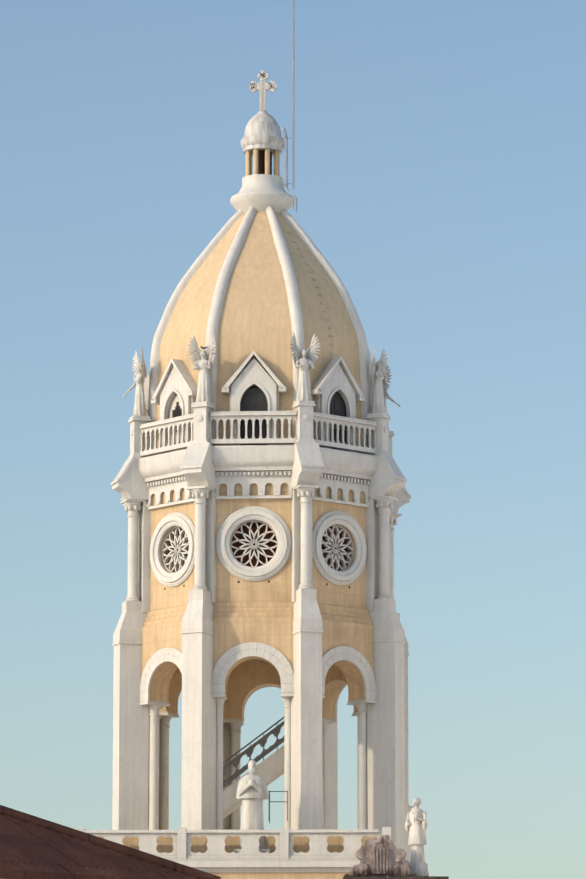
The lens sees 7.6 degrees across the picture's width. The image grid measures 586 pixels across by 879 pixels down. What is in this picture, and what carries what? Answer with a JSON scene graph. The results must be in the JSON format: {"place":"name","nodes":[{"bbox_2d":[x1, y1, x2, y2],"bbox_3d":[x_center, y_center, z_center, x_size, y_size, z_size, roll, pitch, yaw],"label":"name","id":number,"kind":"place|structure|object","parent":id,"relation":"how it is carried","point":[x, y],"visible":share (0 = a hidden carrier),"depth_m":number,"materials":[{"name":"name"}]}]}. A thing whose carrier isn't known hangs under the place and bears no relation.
{"place":"outdoors","nodes":[
{"label":"outdoors","id":0,"kind":"place"},
{"bbox_2d":[0,805,220,878],"bbox_3d":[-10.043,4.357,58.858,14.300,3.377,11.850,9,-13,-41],"label":"roof","id":1,"kind":"structure","parent":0,"point":[33,847],"depth_m":58.29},
{"bbox_2d":[99,836,376,878],"bbox_3d":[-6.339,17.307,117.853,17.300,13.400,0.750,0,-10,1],"label":"church wall","id":2,"kind":"structure","parent":0,"point":[233,843],"depth_m":119.02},
{"bbox_2d":[164,150,349,589],"bbox_3d":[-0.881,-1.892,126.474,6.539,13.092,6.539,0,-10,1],"label":"dark tower interior","id":3,"kind":"object","parent":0,"point":[261,161],"visible":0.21,"depth_m":127.30,"materials":[{"name":"black"}]},
{"bbox_2d":[142,602,373,720],"bbox_3d":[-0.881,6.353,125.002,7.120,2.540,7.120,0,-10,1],"label":"arcade wall","id":4,"kind":"structure","parent":0,"point":[267,623],"depth_m":122.89,"materials":[{"name":"beige paint"}]},
{"bbox_2d":[150,483,365,611],"bbox_3d":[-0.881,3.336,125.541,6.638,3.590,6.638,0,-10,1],"label":"tower wall","id":5,"kind":"structure","parent":0,"point":[231,589],"depth_m":122.61,"materials":[{"name":"beige paint"}]},
{"bbox_2d":[170,522,346,570],"bbox_3d":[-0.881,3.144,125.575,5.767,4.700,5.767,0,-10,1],"label":"rose window tracery","id":6,"kind":"object","parent":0,"point":[269,552],"depth_m":122.77,"materials":[{"name":"grey stone"}]},
{"bbox_2d":[156,211,361,454],"bbox_3d":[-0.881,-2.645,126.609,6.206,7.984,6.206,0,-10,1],"label":"dome","id":7,"kind":"structure","parent":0,"point":[255,315],"depth_m":124.53,"materials":[{"name":"beige paint"}]},
{"bbox_2d":[148,206,371,455],"bbox_3d":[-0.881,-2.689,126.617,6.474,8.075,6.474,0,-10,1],"label":"dome ribs","id":8,"kind":"object","parent":7,"relation":"on","point":[290,285],"visible":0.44,"depth_m":125.14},
{"bbox_2d":[246,148,279,175],"bbox_3d":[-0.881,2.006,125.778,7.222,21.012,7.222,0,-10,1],"label":"columns","id":9,"kind":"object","parent":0,"point":[267,162],"visible":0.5,"depth_m":127.26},
{"bbox_2d":[241,70,333,353],"bbox_3d":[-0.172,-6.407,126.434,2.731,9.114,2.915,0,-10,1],"label":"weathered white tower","id":10,"kind":"structure","parent":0,"point":[262,131],"depth_m":127.36,"materials":[{"name":"white stone"}]},
{"bbox_2d":[0,0,585,878],"label":"sky","id":11,"kind":"structure","parent":0,"point":[440,145],"materials":[{"name":"blue"}]},
{"label":"ground","id":12,"kind":"structure","parent":0,"visible":0},
{"bbox_2d":[75,805,412,872],"bbox_3d":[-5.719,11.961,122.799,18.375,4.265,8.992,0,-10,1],"label":"balustrade","id":13,"kind":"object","parent":12,"relation":"on","point":[250,856],"depth_m":118.48,"materials":[{"name":"white stone"}]},
{"bbox_2d":[236,760,267,848],"bbox_3d":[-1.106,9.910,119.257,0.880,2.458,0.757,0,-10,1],"label":"saint statue","id":14,"kind":"object","parent":13,"relation":"on","point":[252,792],"visible":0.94,"depth_m":119.12,"materials":[{"name":"white stone"}]},
{"bbox_2d":[268,790,287,822],"bbox_3d":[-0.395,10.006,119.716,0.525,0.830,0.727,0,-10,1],"label":"metal railing","id":15,"kind":"object","parent":13,"relation":"on","point":[277,801],"visible":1,"depth_m":119.41,"materials":[{"name":"metal"}]},
{"bbox_2d":[111,174,410,861],"bbox_3d":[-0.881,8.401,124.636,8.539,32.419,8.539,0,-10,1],"label":"tower frame","id":16,"kind":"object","parent":12,"relation":"on","point":[195,462],"depth_m":122.83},
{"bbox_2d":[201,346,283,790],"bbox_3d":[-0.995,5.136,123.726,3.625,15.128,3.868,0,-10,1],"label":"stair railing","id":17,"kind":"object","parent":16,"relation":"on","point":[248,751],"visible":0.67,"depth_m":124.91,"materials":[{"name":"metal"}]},
{"bbox_2d":[172,388,345,450],"bbox_3d":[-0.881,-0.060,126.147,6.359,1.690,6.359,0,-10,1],"label":"dormer doors","id":18,"kind":"structure","parent":16,"relation":"on","point":[253,399],"depth_m":123.14,"materials":[{"name":"black"}]},
{"bbox_2d":[122,332,400,430],"bbox_3d":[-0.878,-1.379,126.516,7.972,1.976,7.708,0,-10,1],"label":"angel statues","id":19,"kind":"object","parent":16,"relation":"on","point":[304,360],"visible":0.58,"depth_m":123.29,"materials":[{"name":"white stone"}]},
{"bbox_2d":[283,0,293,188],"bbox_3d":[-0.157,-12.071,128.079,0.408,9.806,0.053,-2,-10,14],"label":"lightning rod","id":20,"kind":"object","parent":16,"relation":"attached to","point":[293,99],"visible":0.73,"depth_m":127.61,"materials":[{"name":"silver metal"}]},
{"bbox_2d":[343,835,448,878],"bbox_3d":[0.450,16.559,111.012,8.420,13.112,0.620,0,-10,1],"label":"shell ornament","id":21,"kind":"object","parent":12,"relation":"on","point":[383,857],"visible":1,"depth_m":111.82,"materials":[{"name":"grey stone"}]},
{"bbox_2d":[405,797,426,862],"bbox_3d":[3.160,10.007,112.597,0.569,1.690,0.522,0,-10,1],"label":"pediment statue","id":22,"kind":"object","parent":21,"relation":"on","point":[416,824],"visible":1,"depth_m":112.47,"materials":[{"name":"white stone"}]},
{"bbox_2d":[409,862,428,875],"bbox_3d":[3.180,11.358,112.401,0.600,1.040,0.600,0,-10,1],"label":"pediment statue base","id":23,"kind":"object","parent":21,"relation":"on","point":[419,869],"visible":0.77,"depth_m":112.22,"materials":[{"name":"white stone"}]}
]}

